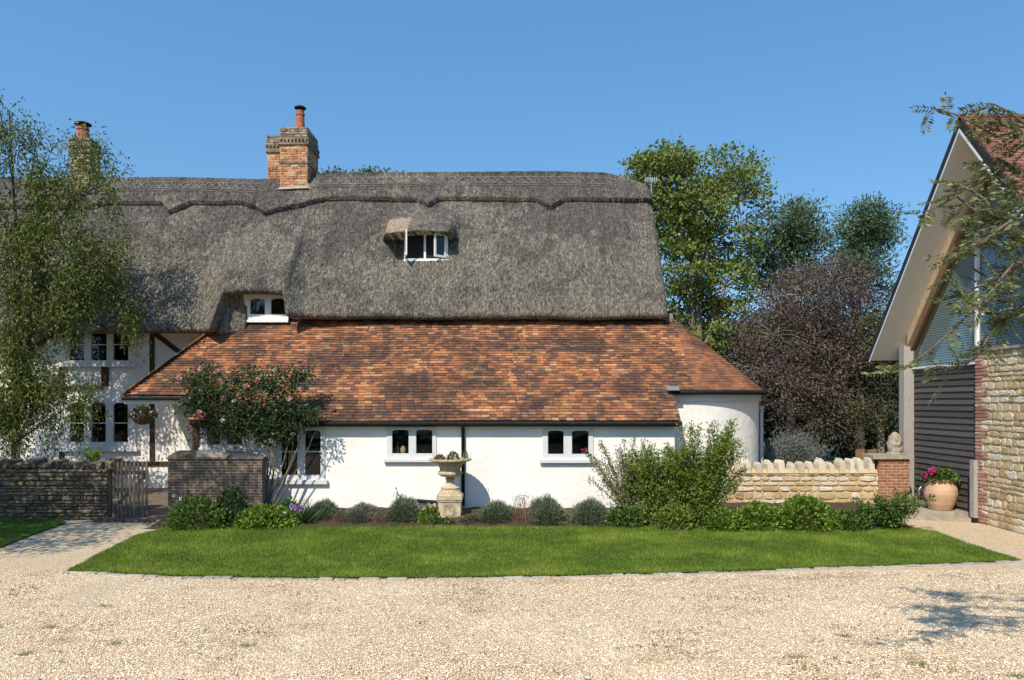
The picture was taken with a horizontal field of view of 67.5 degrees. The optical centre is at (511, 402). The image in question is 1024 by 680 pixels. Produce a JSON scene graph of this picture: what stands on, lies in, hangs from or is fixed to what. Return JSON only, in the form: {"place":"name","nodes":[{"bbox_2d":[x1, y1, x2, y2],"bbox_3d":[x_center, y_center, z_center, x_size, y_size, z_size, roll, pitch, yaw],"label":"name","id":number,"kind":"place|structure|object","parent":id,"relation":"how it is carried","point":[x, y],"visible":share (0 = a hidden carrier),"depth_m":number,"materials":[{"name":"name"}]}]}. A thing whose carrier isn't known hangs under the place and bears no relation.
{"place":"outdoors","nodes":[
{"label":"outdoors","id":0,"kind":"place"},
{"bbox_2d":[0,517,65,546],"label":"side lawn","id":1,"kind":"structure","parent":0,"point":[11,530],"depth_m":15.95,"materials":[{"name":"green plant"}]},
{"bbox_2d":[103,488,167,519],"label":"path","id":2,"kind":"structure","parent":0,"point":[158,502],"depth_m":18.79,"materials":[{"name":"stone"}]},
{"bbox_2d":[0,519,1023,679],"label":"gravel drive","id":3,"kind":"structure","parent":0,"point":[68,544],"depth_m":9.40,"materials":[{"name":"beige gravel"}]},
{"bbox_2d":[11,649,36,655],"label":"weed tuft","id":4,"kind":"object","parent":3,"relation":"on","point":[22,654],"visible":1,"depth_m":8.05,"materials":[{"name":"plant"}]},
{"bbox_2d":[40,623,61,628],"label":"weed tuft","id":5,"kind":"object","parent":3,"relation":"on","point":[51,626],"visible":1,"depth_m":9.01,"materials":[{"name":"green plant"}]},
{"bbox_2d":[0,457,121,519],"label":"dry stone wall","id":6,"kind":"structure","parent":3,"relation":"on","point":[44,488],"depth_m":17.29,"materials":[{"name":"grey stone"}]},
{"bbox_2d":[76,443,104,461],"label":"potted plant","id":7,"kind":"object","parent":6,"relation":"on","point":[93,458],"visible":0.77,"depth_m":17.83,"materials":[{"name":"green plant"}]},
{"bbox_2d":[105,458,148,517],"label":"garden gate","id":8,"kind":"structure","parent":6,"relation":"attached to","point":[113,506],"depth_m":17.42,"materials":[{"name":"wood"}]},
{"bbox_2d":[0,88,151,460],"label":"weeping tree","id":9,"kind":"object","parent":3,"relation":"on","point":[73,290],"visible":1,"depth_m":18.59,"materials":[{"name":"green plant"}]},
{"bbox_2d":[106,639,126,645],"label":"weed tuft","id":10,"kind":"object","parent":3,"relation":"on","point":[115,641],"visible":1,"depth_m":8.44,"materials":[{"name":"green plant"}]},
{"bbox_2d":[93,519,160,522],"bbox_3d":[-8.521,2.634,17.000,1.531,0.085,0.161,0,0,0],"label":"path edging","id":11,"kind":"object","parent":3,"relation":"on","point":[125,520],"visible":0.94,"depth_m":16.95,"materials":[{"name":"stone"}]},
{"bbox_2d":[238,641,254,646],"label":"weed tuft","id":12,"kind":"object","parent":3,"relation":"on","point":[246,644],"visible":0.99,"depth_m":8.32,"materials":[{"name":"green plant"}]},
{"bbox_2d":[0,569,1023,679],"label":"gravel stones","id":13,"kind":"object","parent":3,"relation":"on","point":[65,676],"visible":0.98,"depth_m":8.73,"materials":[{"name":"beige gravel"}]},
{"bbox_2d":[62,530,1023,580],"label":"kerb","id":14,"kind":"structure","parent":3,"relation":"on","point":[541,577],"depth_m":11.70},
{"bbox_2d":[777,652,811,658],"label":"weed tuft","id":15,"kind":"object","parent":3,"relation":"on","point":[795,656],"visible":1,"depth_m":7.96,"materials":[{"name":"plant"}]},
{"bbox_2d":[726,453,913,506],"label":"stone wall","id":16,"kind":"structure","parent":3,"relation":"on","point":[848,479],"depth_m":19.00,"materials":[{"name":"beige stone"}]},
{"bbox_2d":[885,432,905,454],"bbox_3d":[9.592,1.020,19.200,0.483,0.575,0.494,0,0,0],"label":"stone ornament","id":17,"kind":"object","parent":16,"relation":"on","point":[894,442],"visible":1,"depth_m":19.07,"materials":[{"name":"beige stone"}]},
{"bbox_2d":[833,632,856,636],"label":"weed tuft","id":18,"kind":"object","parent":3,"relation":"on","point":[844,635],"visible":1,"depth_m":8.68,"materials":[{"name":"green plant"}]},
{"bbox_2d":[908,659,930,666],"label":"weed tuft","id":19,"kind":"object","parent":3,"relation":"on","point":[912,662],"visible":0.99,"depth_m":7.75,"materials":[{"name":"plant"}]},
{"bbox_2d":[906,500,970,521],"bbox_3d":[9.680,2.560,18.325,1.360,0.180,2.750,0,0,0],"label":"stone step","id":20,"kind":"object","parent":3,"relation":"on","point":[928,514],"visible":0.5,"depth_m":17.30,"materials":[{"name":"beige stone"}]},
{"bbox_2d":[918,485,927,506],"bbox_3d":[9.755,2.219,18.175,0.374,0.511,0.078,0,0,0],"label":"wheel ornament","id":21,"kind":"object","parent":20,"relation":"on","point":[919,491],"visible":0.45,"depth_m":18.19,"materials":[{"name":"metal"}]},
{"bbox_2d":[923,478,957,510],"bbox_3d":[9.910,2.110,17.700,0.709,0.719,0.709,0,0,0],"label":"clay pot","id":22,"kind":"object","parent":20,"relation":"on","point":[946,495],"visible":0.76,"depth_m":17.44,"materials":[{"name":"beige ceramic"}]},
{"bbox_2d":[920,459,961,482],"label":"potted geranium","id":23,"kind":"object","parent":22,"relation":"in","point":[939,474],"visible":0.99,"depth_m":17.50,"materials":[{"name":"green plant"}]},
{"bbox_2d":[861,91,1023,404],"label":"rowan tree","id":24,"kind":"object","parent":3,"relation":"on","point":[1006,227],"visible":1,"depth_m":6.17,"materials":[{"name":"green plant"}]},
{"bbox_2d":[1001,672,1023,678],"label":"weed tuft","id":25,"kind":"object","parent":3,"relation":"on","point":[1014,675],"visible":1,"depth_m":7.41,"materials":[{"name":"plant"}]},
{"bbox_2d":[0,0,1023,399],"label":"sky","id":26,"kind":"structure","parent":0,"point":[182,88],"materials":[{"name":"blue"}]},
{"bbox_2d":[66,523,1021,577],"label":"lawn","id":27,"kind":"structure","parent":0,"point":[461,552],"depth_m":13.31,"materials":[{"name":"green plant"}]},
{"bbox_2d":[146,502,913,528],"bbox_3d":[0.400,2.546,17.582,16.200,0.228,3.336,0,0,0],"label":"flower bed","id":28,"kind":"object","parent":27,"relation":"on","point":[470,511],"visible":0.21,"depth_m":16.66,"materials":[{"name":"soil"}]},
{"bbox_2d":[158,493,238,531],"bbox_3d":[-6.568,2.290,16.106,1.661,0.774,1.302,0,0,0],"label":"flowering plant","id":29,"kind":"object","parent":28,"relation":"on","point":[201,507],"visible":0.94,"depth_m":15.86,"materials":[{"name":"green plant"}]},
{"bbox_2d":[208,483,253,526],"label":"leafy plant","id":30,"kind":"object","parent":28,"relation":"on","point":[237,503],"visible":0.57,"depth_m":16.20,"materials":[{"name":"green plant"}]},
{"bbox_2d":[165,357,327,505],"bbox_3d":[-6.021,0.799,17.534,3.644,3.730,1.500,0,0,0],"label":"climbing rose","id":31,"kind":"object","parent":28,"relation":"on","point":[196,401],"visible":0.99,"depth_m":17.42,"materials":[{"name":"green plant"}]},
{"bbox_2d":[227,503,300,529],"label":"leafy plant","id":32,"kind":"object","parent":28,"relation":"on","point":[262,513],"visible":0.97,"depth_m":16.05,"materials":[{"name":"green plant"}]},
{"bbox_2d":[276,496,301,520],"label":"leafy plant","id":33,"kind":"object","parent":28,"relation":"on","point":[284,501],"visible":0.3,"depth_m":16.79,"materials":[{"name":"green plant"}]},
{"bbox_2d":[282,498,326,522],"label":"agapanthus","id":34,"kind":"object","parent":28,"relation":"on","point":[307,517],"visible":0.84,"depth_m":16.59,"materials":[{"name":"green plant"}]},
{"bbox_2d":[310,498,341,520],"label":"lavender","id":35,"kind":"object","parent":28,"relation":"on","point":[329,506],"visible":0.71,"depth_m":17.00,"materials":[{"name":"green plant"}]},
{"bbox_2d":[326,507,357,522],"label":"dry stalks","id":36,"kind":"object","parent":28,"relation":"on","point":[341,517],"visible":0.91,"depth_m":16.62,"materials":[{"name":"brown plant"}]},
{"bbox_2d":[345,501,379,523],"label":"lavender","id":37,"kind":"object","parent":28,"relation":"on","point":[361,508],"visible":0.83,"depth_m":16.77,"materials":[{"name":"green plant"}]},
{"bbox_2d":[366,507,394,524],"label":"dry stalks","id":38,"kind":"object","parent":28,"relation":"on","point":[379,517],"visible":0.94,"depth_m":16.64,"materials":[{"name":"brown plant"}]},
{"bbox_2d":[393,487,398,497],"bbox_3d":[-2.586,2.258,17.100,0.150,0.764,0.150,0,0,0],"label":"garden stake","id":39,"kind":"object","parent":28,"relation":"on","point":[396,494],"visible":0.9,"depth_m":17.06,"materials":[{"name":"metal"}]},
{"bbox_2d":[385,493,420,523],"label":"lavender","id":40,"kind":"object","parent":28,"relation":"on","point":[408,505],"visible":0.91,"depth_m":16.70,"materials":[{"name":"green plant"}]},
{"bbox_2d":[417,503,441,524],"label":"flowering plant","id":41,"kind":"object","parent":28,"relation":"on","point":[429,508],"visible":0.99,"depth_m":16.52,"materials":[{"name":"green plant"}]},
{"bbox_2d":[439,515,455,524],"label":"leafy plant","id":42,"kind":"object","parent":28,"relation":"on","point":[445,520],"visible":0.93,"depth_m":16.45,"materials":[{"name":"green plant"}]},
{"bbox_2d":[429,457,471,517],"bbox_3d":[-1.393,1.978,17.250,0.972,1.447,0.964,0,0,0],"label":"stone urn","id":43,"kind":"object","parent":28,"relation":"on","point":[450,496],"visible":0.97,"depth_m":17.00,"materials":[{"name":"stone"}]},
{"bbox_2d":[432,453,447,459],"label":"urn plant","id":44,"kind":"object","parent":43,"relation":"in","point":[439,456],"visible":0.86,"depth_m":17.16,"materials":[{"name":"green plant"}]},
{"bbox_2d":[446,450,460,459],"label":"urn plant","id":45,"kind":"object","parent":43,"relation":"in","point":[453,454],"visible":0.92,"depth_m":17.18,"materials":[{"name":"green plant"}]},
{"bbox_2d":[462,450,471,458],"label":"urn plant","id":46,"kind":"object","parent":43,"relation":"in","point":[464,456],"visible":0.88,"depth_m":17.20,"materials":[{"name":"green plant"}]},
{"bbox_2d":[458,514,481,523],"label":"leafy plant","id":47,"kind":"object","parent":28,"relation":"on","point":[473,518],"visible":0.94,"depth_m":16.61,"materials":[{"name":"green plant"}]},
{"bbox_2d":[475,498,517,524],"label":"lavender","id":48,"kind":"object","parent":28,"relation":"on","point":[495,509],"visible":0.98,"depth_m":16.70,"materials":[{"name":"green plant"}]},
{"bbox_2d":[503,494,540,522],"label":"dry stalks","id":49,"kind":"object","parent":28,"relation":"on","point":[521,512],"visible":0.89,"depth_m":16.60,"materials":[{"name":"brown plant"}]},
{"bbox_2d":[525,491,567,525],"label":"lavender","id":50,"kind":"object","parent":28,"relation":"on","point":[544,505],"visible":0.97,"depth_m":16.47,"materials":[{"name":"green plant"}]},
{"bbox_2d":[558,508,571,523],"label":"dry stalks","id":51,"kind":"object","parent":28,"relation":"on","point":[565,516],"visible":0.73,"depth_m":16.61,"materials":[{"name":"brown plant"}]},
{"bbox_2d":[567,496,610,526],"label":"lavender","id":52,"kind":"object","parent":28,"relation":"on","point":[580,513],"visible":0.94,"depth_m":16.45,"materials":[{"name":"green plant"}]},
{"bbox_2d":[585,434,652,508],"bbox_3d":[2.358,1.667,16.737,1.602,1.960,0.894,0,0,0],"label":"shrub","id":53,"kind":"object","parent":28,"relation":"on","point":[626,498],"visible":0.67,"depth_m":16.67,"materials":[{"name":"green plant"}]},
{"bbox_2d":[601,504,653,527],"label":"leafy plant","id":54,"kind":"object","parent":28,"relation":"on","point":[623,513],"visible":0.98,"depth_m":16.15,"materials":[{"name":"green plant"}]},
{"bbox_2d":[621,441,696,522],"bbox_3d":[3.115,1.788,16.338,1.593,2.017,1.100,0,0,0],"label":"shrub","id":55,"kind":"object","parent":28,"relation":"on","point":[647,476],"visible":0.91,"depth_m":16.23,"materials":[{"name":"green plant"}]},
{"bbox_2d":[653,501,697,530],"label":"leafy plant","id":56,"kind":"object","parent":28,"relation":"on","point":[672,512],"visible":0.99,"depth_m":15.80,"materials":[{"name":"green plant"}]},
{"bbox_2d":[656,418,749,525],"bbox_3d":[4.074,1.604,16.353,2.133,2.577,1.150,0,0,0],"label":"shrub","id":57,"kind":"object","parent":28,"relation":"on","point":[702,494],"visible":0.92,"depth_m":16.16,"materials":[{"name":"green plant"}]},
{"bbox_2d":[735,499,788,531],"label":"geranium","id":58,"kind":"object","parent":28,"relation":"on","point":[751,511],"visible":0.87,"depth_m":15.70,"materials":[{"name":"green plant"}]},
{"bbox_2d":[771,492,840,531],"bbox_3d":[6.139,2.280,16.030,1.518,0.845,1.226,0,0,0],"label":"geranium","id":59,"kind":"object","parent":28,"relation":"on","point":[805,507],"visible":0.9,"depth_m":15.74,"materials":[{"name":"green plant"}]},
{"bbox_2d":[661,524,691,531],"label":"ground cover plant","id":60,"kind":"object","parent":27,"relation":"on","point":[671,525],"visible":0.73,"depth_m":15.66,"materials":[{"name":"green plant"}]},
{"bbox_2d":[700,505,748,532],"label":"leafy plant","id":61,"kind":"object","parent":27,"relation":"on","point":[729,519],"visible":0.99,"depth_m":15.57,"materials":[{"name":"green plant"}]},
{"bbox_2d":[831,507,879,531],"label":"geranium","id":62,"kind":"object","parent":27,"relation":"on","point":[852,519],"visible":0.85,"depth_m":15.68,"materials":[{"name":"green plant"}]},
{"bbox_2d":[850,487,936,529],"bbox_3d":[7.861,2.296,15.916,1.598,1.052,0.895,0,0,0],"label":"shrub","id":63,"kind":"object","parent":27,"relation":"on","point":[889,514],"visible":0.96,"depth_m":15.74,"materials":[{"name":"green plant"}]},
{"bbox_2d":[759,407,914,496],"bbox_3d":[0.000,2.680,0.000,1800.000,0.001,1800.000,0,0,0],"label":"ground","id":64,"kind":"structure","parent":0,"point":[831,459],"depth_m":39.64,"materials":[{"name":"green plant"}]},
{"bbox_2d":[166,450,267,514],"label":"brick wall","id":65,"kind":"structure","parent":64,"relation":"on","point":[207,473],"depth_m":17.20,"materials":[{"name":"brick"}]},
{"bbox_2d":[318,165,352,172],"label":"distant tree","id":66,"kind":"object","parent":64,"relation":"on","point":[336,170],"visible":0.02,"depth_m":45.41,"materials":[{"name":"green plant"}]},
{"bbox_2d":[352,165,384,172],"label":"distant tree","id":67,"kind":"object","parent":64,"relation":"on","point":[366,170],"visible":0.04,"depth_m":45.53,"materials":[{"name":"green plant"}]},
{"bbox_2d":[0,105,768,507],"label":"cottage","id":68,"kind":"structure","parent":64,"relation":"on","point":[518,333],"depth_m":20.70,"materials":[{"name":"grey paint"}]},
{"bbox_2d":[57,333,136,366],"bbox_3d":[-11.348,-1.518,20.980,2.151,1.063,0.140,0,0,0],"label":"window","id":69,"kind":"structure","parent":68,"relation":"in","point":[87,362],"depth_m":20.98,"materials":[{"name":"white paint"}]},
{"bbox_2d":[56,400,137,450],"bbox_3d":[-11.360,0.626,20.980,2.226,1.404,0.140,0,0,0],"label":"window","id":70,"kind":"structure","parent":68,"relation":"in","point":[109,445],"depth_m":20.98,"materials":[{"name":"white paint"}]},
{"bbox_2d":[128,404,158,424],"bbox_3d":[-8.892,0.281,18.453,0.712,0.498,0.668,0,0,0],"label":"hanging basket","id":71,"kind":"object","parent":68,"relation":"hanging from","point":[150,415],"visible":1,"depth_m":18.30,"materials":[{"name":"wicker"}]},
{"bbox_2d":[198,427,250,450],"bbox_3d":[-6.745,0.764,18.000,1.214,0.748,0.140,0,0,0],"label":"window","id":72,"kind":"structure","parent":68,"relation":"in","point":[205,446],"depth_m":18.00,"materials":[{"name":"white paint"}]},
{"bbox_2d":[244,294,288,321],"bbox_3d":[-6.685,-2.566,20.775,1.252,0.776,0.130,0,0,0],"label":"window","id":73,"kind":"structure","parent":68,"relation":"in","point":[268,316],"depth_m":20.78,"materials":[{"name":"white paint"}]},
{"bbox_2d":[273,427,326,483],"bbox_3d":[-4.966,1.236,18.000,1.258,1.345,0.140,0,0,0],"label":"window","id":74,"kind":"structure","parent":68,"relation":"in","point":[301,478],"depth_m":18.00,"materials":[{"name":"white paint"}]},
{"bbox_2d":[400,446,405,452],"bbox_3d":[-2.595,1.119,18.250,0.130,0.180,0.127,0,0,0],"label":"jar","id":75,"kind":"object","parent":68,"relation":"on","point":[403,449],"visible":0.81,"depth_m":18.20,"materials":[{"name":"beige ceramic"}]},
{"bbox_2d":[383,427,435,461],"bbox_3d":[-2.364,0.981,18.000,1.301,0.813,0.140,0,0,0],"label":"window","id":76,"kind":"structure","parent":68,"relation":"in","point":[412,456],"depth_m":18.00,"materials":[{"name":"white paint"}]},
{"bbox_2d":[404,229,447,260],"bbox_3d":[-2.431,-4.455,21.433,1.238,0.940,0.593,0,0,0],"label":"window","id":77,"kind":"structure","parent":68,"relation":"in","point":[428,247],"depth_m":21.72,"materials":[{"name":"white paint"}]},
{"bbox_2d":[540,428,594,462],"bbox_3d":[1.312,1.003,18.000,1.323,0.813,0.140,0,0,0],"label":"window","id":78,"kind":"structure","parent":68,"relation":"in","point":[567,456],"depth_m":18.00,"materials":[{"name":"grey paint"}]},
{"bbox_2d":[581,448,587,453],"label":"potted flower","id":79,"kind":"object","parent":68,"relation":"in","point":[584,449],"visible":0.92,"depth_m":18.18,"materials":[{"name":"pink plant"}]},
{"bbox_2d":[618,134,781,358],"bbox_3d":[7.568,-4.055,31.047,6.627,13.410,5.538,0,0,0],"label":"broadleaf tree","id":80,"kind":"object","parent":64,"relation":"on","point":[688,209],"visible":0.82,"depth_m":30.40,"materials":[{"name":"green plant"}]},
{"bbox_2d":[732,188,850,462],"bbox_3d":[11.801,-3.276,33.084,5.008,11.852,4.254,0,0,0],"label":"evergreen tree","id":81,"kind":"object","parent":64,"relation":"on","point":[790,231],"visible":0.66,"depth_m":32.49,"materials":[{"name":"green plant"}]},
{"bbox_2d":[667,303,918,459],"bbox_3d":[15.330,-0.910,36.038,24.500,9.093,6.588,0,0,0],"label":"hedge","id":82,"kind":"object","parent":64,"relation":"on","point":[869,444],"visible":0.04,"depth_m":35.47,"materials":[{"name":"green plant"}]},
{"bbox_2d":[759,427,828,465],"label":"grey shrub","id":83,"kind":"object","parent":64,"relation":"on","point":[793,448],"visible":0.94,"depth_m":21.71,"materials":[{"name":"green plant"}]},
{"bbox_2d":[716,247,897,463],"bbox_3d":[10.348,-1.393,26.773,6.955,8.085,5.062,0,0,0],"label":"purple leaved tree","id":84,"kind":"object","parent":64,"relation":"on","point":[815,342],"visible":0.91,"depth_m":26.08,"materials":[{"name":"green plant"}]},
{"bbox_2d":[813,191,911,449],"bbox_3d":[15.298,-3.119,33.052,4.874,11.538,4.207,0,0,-34],"label":"evergreen tree","id":85,"kind":"object","parent":64,"relation":"on","point":[867,229],"visible":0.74,"depth_m":32.12,"materials":[{"name":"green plant"}]},
{"bbox_2d":[855,449,876,459],"bbox_3d":[9.556,1.960,20.375,0.695,1.439,0.550,0,0,0],"label":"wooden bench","id":86,"kind":"object","parent":64,"relation":"on","point":[858,452],"visible":0.1,"depth_m":20.60,"materials":[{"name":"brown wood"}]},
{"bbox_2d":[817,280,919,452],"bbox_3d":[12.482,-0.770,25.767,4.200,6.840,4.488,0,0,0],"label":"olive tree","id":87,"kind":"object","parent":64,"relation":"on","point":[883,407],"visible":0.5,"depth_m":25.56,"materials":[{"name":"green plant"}]},
{"bbox_2d":[864,114,1023,533],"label":"barn","id":88,"kind":"structure","parent":64,"relation":"on","point":[969,425],"depth_m":17.46,"materials":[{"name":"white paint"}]}
]}

